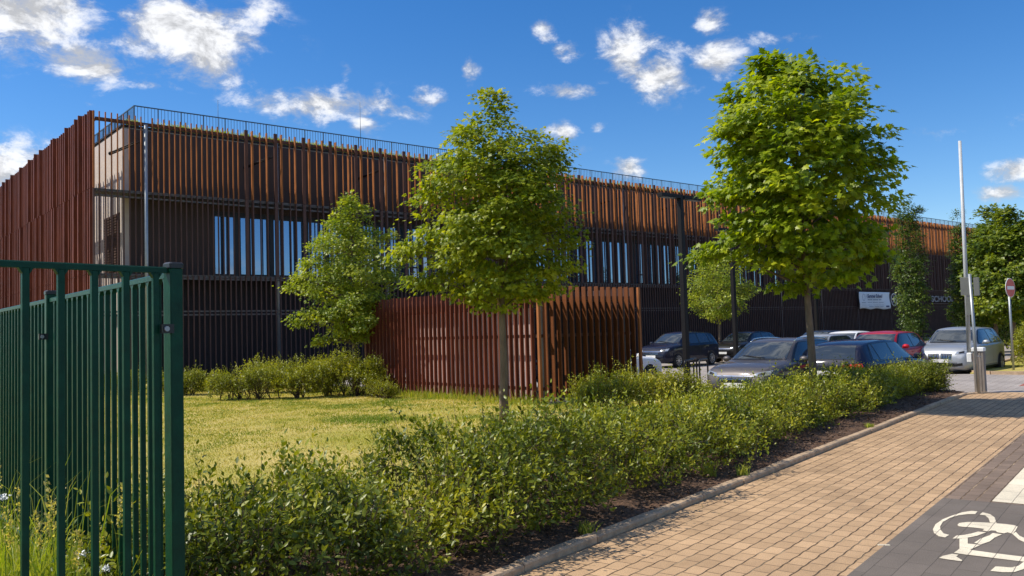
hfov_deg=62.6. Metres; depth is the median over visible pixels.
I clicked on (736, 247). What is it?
window
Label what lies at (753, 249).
window
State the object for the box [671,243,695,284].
window
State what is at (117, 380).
shrub
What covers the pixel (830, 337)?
parked car
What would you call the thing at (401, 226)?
window
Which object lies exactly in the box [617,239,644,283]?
window
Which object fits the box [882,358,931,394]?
shrub
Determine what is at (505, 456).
hedge
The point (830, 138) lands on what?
maple tree
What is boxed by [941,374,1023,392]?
driveway
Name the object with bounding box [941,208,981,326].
hornbeam tree
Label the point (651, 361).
parked car
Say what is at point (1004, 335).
tree
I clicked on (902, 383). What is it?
hedge
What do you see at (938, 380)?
shrub
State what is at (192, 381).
shrub
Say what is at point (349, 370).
shrub
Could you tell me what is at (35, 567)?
tall grass
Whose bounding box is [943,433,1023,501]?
pavement edge strip
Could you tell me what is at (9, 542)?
grass stalk
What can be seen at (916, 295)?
hornbeam tree
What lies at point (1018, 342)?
hedge
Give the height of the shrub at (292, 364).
1.374 m
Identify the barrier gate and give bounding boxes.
[958,141,986,391]
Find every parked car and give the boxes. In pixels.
[536,349,661,382]
[638,331,718,367]
[707,336,827,394]
[715,331,774,361]
[800,334,852,340]
[802,330,836,335]
[806,339,927,382]
[829,331,868,338]
[855,331,925,355]
[921,327,1004,371]
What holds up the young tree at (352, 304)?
on the lawn at (258, 460)
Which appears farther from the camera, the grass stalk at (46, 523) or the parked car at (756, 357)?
the parked car at (756, 357)
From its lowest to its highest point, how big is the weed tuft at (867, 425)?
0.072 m
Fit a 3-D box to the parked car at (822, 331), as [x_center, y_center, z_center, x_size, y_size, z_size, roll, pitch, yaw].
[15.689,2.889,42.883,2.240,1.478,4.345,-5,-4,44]
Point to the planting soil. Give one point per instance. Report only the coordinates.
(525, 549)
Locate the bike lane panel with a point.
(949, 537)
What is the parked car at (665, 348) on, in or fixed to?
on the parking lot
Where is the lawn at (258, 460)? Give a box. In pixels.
[0,384,661,574]
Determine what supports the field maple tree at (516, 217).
on the lawn at (258, 460)
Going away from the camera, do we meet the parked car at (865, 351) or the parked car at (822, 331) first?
the parked car at (865, 351)
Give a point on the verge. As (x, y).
(1008, 366)
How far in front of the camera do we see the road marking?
8.38 m
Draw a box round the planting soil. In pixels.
[191,389,964,575]
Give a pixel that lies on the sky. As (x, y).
(631, 83)
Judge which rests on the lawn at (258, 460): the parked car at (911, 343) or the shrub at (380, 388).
the shrub at (380, 388)
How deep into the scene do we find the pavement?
7.93 m
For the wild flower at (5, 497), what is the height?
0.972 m
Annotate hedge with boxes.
[46,352,897,575]
[823,351,927,403]
[957,318,1023,348]
[1003,318,1023,365]
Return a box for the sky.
[0,0,1023,229]
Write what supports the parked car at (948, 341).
on the parking lot
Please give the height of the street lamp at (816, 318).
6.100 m
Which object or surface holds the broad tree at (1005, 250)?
on the parking lot
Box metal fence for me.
[0,260,184,575]
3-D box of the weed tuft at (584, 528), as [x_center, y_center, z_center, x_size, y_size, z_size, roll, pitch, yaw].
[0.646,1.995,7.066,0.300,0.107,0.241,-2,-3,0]
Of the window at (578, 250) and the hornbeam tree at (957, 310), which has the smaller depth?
the hornbeam tree at (957, 310)
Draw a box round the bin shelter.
[364,286,642,403]
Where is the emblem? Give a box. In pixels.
[890,293,896,305]
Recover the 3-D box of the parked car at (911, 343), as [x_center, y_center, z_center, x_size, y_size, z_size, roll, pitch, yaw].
[12.217,2.182,27.805,2.240,1.537,4.259,-5,-4,44]
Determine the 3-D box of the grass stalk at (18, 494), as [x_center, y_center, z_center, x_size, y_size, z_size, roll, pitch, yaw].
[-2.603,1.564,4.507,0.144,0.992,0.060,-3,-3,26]
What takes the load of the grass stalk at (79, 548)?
on the neighbour ground
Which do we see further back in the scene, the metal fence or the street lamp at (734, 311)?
the street lamp at (734, 311)
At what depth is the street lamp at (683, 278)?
26.97 m
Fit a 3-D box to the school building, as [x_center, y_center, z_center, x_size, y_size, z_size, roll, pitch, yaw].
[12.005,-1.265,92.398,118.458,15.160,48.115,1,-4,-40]
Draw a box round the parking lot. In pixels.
[236,337,1021,393]
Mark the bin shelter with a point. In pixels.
(441, 343)
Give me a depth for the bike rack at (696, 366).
27.53 m
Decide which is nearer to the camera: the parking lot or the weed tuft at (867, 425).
the weed tuft at (867, 425)
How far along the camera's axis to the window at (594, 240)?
58.52 m
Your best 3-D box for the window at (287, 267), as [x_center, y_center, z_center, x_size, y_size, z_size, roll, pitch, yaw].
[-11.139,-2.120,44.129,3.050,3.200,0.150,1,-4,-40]
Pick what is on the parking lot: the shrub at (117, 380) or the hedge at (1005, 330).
the hedge at (1005, 330)
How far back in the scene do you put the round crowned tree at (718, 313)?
43.58 m
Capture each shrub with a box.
[104,365,146,392]
[146,360,209,394]
[199,355,336,399]
[237,351,346,391]
[302,339,391,395]
[355,370,398,398]
[557,356,715,411]
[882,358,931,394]
[894,353,956,391]
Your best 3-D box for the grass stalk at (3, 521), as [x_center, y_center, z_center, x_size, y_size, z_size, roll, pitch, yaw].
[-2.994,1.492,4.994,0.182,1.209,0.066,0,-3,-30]
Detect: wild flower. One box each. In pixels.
[0,494,10,575]
[77,550,89,575]
[102,564,112,575]
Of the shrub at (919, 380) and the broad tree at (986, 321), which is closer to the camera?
the shrub at (919, 380)
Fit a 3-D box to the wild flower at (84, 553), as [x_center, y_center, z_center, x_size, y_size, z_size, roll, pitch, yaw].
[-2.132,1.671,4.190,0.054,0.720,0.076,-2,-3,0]
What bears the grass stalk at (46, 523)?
on the neighbour ground
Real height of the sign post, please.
2.781 m
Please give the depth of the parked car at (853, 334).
36.01 m
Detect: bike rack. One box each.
[684,359,694,385]
[688,358,697,376]
[698,358,708,378]
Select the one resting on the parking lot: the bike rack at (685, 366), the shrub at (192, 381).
the bike rack at (685, 366)
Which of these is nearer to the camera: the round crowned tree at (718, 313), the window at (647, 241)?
the round crowned tree at (718, 313)
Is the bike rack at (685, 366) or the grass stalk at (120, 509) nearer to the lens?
the grass stalk at (120, 509)
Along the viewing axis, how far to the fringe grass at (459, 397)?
22.06 m
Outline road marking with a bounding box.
[991,468,1023,504]
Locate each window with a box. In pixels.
[214,211,272,276]
[272,215,326,277]
[326,219,375,276]
[376,222,420,278]
[422,226,461,279]
[527,234,549,281]
[552,235,583,282]
[586,237,615,283]
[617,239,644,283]
[647,241,672,284]
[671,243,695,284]
[736,247,751,285]
[753,249,772,286]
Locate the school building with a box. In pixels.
[0,105,978,378]
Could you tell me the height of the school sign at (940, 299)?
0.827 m
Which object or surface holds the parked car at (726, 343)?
on the parking lot
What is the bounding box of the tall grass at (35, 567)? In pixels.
[0,452,219,575]
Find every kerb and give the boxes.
[480,392,1023,575]
[971,356,1023,374]
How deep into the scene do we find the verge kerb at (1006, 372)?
25.92 m
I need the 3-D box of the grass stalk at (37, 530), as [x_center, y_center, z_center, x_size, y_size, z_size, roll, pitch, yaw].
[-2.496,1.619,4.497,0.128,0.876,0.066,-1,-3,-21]
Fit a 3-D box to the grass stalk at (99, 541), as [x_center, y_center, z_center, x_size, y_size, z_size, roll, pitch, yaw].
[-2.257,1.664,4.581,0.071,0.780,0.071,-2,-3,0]
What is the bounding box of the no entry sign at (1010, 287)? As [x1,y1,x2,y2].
[1005,278,1014,369]
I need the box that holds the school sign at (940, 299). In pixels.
[928,296,951,303]
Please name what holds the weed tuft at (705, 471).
on the planting soil
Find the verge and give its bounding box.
[970,357,1023,373]
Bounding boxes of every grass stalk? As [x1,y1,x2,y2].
[0,466,11,572]
[1,506,18,573]
[14,486,19,529]
[31,510,45,570]
[42,498,55,575]
[43,475,56,575]
[70,529,82,575]
[99,523,103,555]
[111,482,122,574]
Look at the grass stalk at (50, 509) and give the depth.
4.04 m
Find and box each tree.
[272,190,409,391]
[375,87,594,423]
[667,47,916,378]
[678,251,759,360]
[887,196,935,341]
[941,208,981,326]
[945,276,1009,344]
[947,202,1023,335]
[951,204,1023,356]
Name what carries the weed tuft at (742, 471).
on the planting soil
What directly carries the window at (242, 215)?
in the school building
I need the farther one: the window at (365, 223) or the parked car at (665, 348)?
the window at (365, 223)
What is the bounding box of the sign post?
[960,274,980,393]
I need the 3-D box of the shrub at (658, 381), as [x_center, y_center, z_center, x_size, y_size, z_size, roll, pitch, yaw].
[2.752,2.040,18.365,3.990,1.173,1.640,0,-4,-33]
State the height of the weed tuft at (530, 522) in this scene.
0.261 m
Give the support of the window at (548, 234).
in the school building
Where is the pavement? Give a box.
[517,393,1023,575]
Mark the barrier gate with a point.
(981, 366)
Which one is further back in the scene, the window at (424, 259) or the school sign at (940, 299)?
the school sign at (940, 299)
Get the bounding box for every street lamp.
[657,192,701,378]
[715,228,738,355]
[813,282,818,330]
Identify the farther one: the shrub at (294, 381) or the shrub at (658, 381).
the shrub at (294, 381)
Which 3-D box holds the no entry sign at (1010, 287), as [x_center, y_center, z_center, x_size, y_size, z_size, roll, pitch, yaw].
[16.276,1.185,27.474,0.630,3.020,0.097,0,-4,-35]
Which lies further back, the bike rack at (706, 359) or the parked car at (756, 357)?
the bike rack at (706, 359)
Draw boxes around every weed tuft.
[518,499,547,531]
[577,520,601,534]
[699,456,719,476]
[735,464,750,475]
[864,423,873,427]
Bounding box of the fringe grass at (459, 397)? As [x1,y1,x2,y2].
[342,383,546,405]
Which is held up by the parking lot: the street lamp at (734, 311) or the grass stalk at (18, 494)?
the street lamp at (734, 311)
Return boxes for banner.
[859,292,890,308]
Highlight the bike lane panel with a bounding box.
[847,498,1023,575]
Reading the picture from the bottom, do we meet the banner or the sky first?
the banner
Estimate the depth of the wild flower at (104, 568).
4.37 m
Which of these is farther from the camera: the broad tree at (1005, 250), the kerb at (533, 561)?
the broad tree at (1005, 250)

